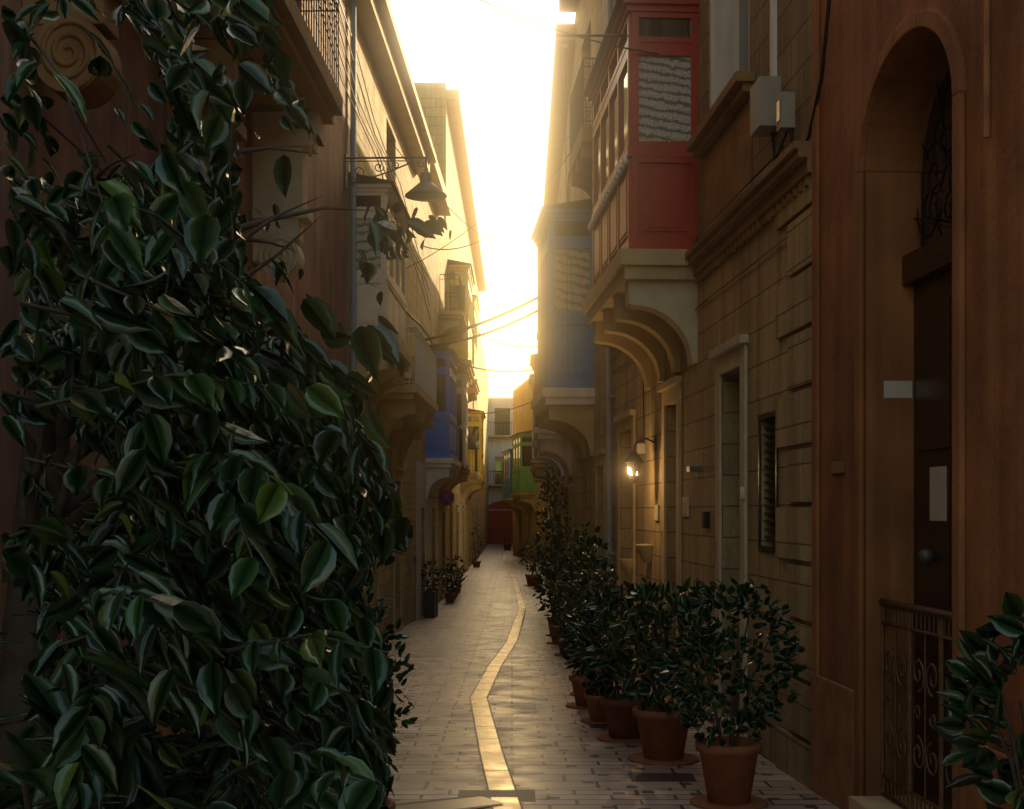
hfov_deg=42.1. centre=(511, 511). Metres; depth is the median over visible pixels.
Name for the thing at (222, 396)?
ficus tree
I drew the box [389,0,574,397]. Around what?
sky
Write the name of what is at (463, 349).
yellow gallarija
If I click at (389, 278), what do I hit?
gallarija cream
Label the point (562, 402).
blue gallarija
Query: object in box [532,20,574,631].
building row
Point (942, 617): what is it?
iron gate door
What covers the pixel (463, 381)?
balcony
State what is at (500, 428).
white building
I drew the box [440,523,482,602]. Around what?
potted plants
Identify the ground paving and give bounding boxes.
[261,544,838,808]
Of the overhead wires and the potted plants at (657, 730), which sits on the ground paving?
the potted plants at (657, 730)
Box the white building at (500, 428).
[488,398,512,543]
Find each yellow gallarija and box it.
[448,259,474,385]
[466,408,485,500]
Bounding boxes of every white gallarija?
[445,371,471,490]
[529,373,553,493]
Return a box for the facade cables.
[613,0,830,443]
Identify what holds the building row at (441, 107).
on the ground paving
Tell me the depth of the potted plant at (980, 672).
5.27 m
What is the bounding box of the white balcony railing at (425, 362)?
[405,326,436,402]
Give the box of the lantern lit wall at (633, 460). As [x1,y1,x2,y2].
[624,436,656,483]
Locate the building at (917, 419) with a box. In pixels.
[811,0,1023,808]
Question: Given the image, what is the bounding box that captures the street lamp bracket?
[345,149,446,201]
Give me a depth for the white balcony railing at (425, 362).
24.63 m
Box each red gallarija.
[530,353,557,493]
[582,0,698,389]
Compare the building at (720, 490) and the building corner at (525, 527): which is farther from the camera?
the building corner at (525, 527)
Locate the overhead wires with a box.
[317,0,659,413]
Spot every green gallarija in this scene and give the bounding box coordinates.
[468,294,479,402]
[510,430,535,512]
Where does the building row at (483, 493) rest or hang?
on the ground paving
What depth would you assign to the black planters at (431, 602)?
30.82 m
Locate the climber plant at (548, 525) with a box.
[533,469,567,583]
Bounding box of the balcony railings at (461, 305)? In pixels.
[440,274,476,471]
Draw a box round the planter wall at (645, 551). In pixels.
[619,544,652,575]
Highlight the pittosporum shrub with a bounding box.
[4,564,417,808]
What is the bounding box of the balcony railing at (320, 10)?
[295,0,338,88]
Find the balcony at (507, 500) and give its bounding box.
[501,449,522,515]
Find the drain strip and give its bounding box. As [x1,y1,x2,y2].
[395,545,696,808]
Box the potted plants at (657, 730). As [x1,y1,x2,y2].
[497,518,805,808]
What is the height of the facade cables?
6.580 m
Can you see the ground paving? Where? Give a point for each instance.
(558, 754)
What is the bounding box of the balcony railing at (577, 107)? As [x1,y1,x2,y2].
[570,57,594,154]
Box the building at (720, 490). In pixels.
[604,0,811,788]
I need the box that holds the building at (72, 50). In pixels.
[0,0,346,735]
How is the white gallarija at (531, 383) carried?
attached to the building row at (554, 450)
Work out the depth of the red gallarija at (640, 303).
12.81 m
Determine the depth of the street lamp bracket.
19.16 m
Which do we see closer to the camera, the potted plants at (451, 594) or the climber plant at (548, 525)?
the climber plant at (548, 525)
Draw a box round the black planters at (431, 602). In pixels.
[420,558,444,617]
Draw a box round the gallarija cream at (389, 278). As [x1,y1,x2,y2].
[348,173,411,416]
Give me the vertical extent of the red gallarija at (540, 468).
3.780 m
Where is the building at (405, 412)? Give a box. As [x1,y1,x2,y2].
[347,0,437,634]
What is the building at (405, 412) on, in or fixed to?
on the ground paving
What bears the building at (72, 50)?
on the ground paving
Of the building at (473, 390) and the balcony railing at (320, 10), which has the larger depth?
the building at (473, 390)
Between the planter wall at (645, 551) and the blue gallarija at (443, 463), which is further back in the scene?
the blue gallarija at (443, 463)
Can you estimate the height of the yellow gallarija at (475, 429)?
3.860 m
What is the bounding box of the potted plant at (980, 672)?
[933,592,1023,808]
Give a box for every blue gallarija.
[425,346,460,498]
[530,199,594,460]
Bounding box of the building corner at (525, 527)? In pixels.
[513,378,547,562]
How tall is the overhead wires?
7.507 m
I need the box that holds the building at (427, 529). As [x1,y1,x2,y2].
[417,161,457,619]
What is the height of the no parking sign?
0.400 m
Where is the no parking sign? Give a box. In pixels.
[429,490,453,505]
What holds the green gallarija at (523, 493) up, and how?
attached to the building corner at (525, 527)
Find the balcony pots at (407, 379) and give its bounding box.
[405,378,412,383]
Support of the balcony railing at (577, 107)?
on the building at (590, 471)
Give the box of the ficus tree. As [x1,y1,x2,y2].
[0,0,451,808]
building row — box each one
[414,82,485,603]
[479,328,487,555]
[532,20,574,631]
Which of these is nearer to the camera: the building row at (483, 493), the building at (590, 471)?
the building at (590, 471)
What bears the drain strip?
on the ground paving
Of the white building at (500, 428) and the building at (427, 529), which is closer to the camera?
the building at (427, 529)
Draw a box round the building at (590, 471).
[559,0,605,647]
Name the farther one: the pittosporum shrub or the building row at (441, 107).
the building row at (441, 107)
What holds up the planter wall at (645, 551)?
attached to the building at (720, 490)
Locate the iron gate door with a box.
[879,83,951,808]
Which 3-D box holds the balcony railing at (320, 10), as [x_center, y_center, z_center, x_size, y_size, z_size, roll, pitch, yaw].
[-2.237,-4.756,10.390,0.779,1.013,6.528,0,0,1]

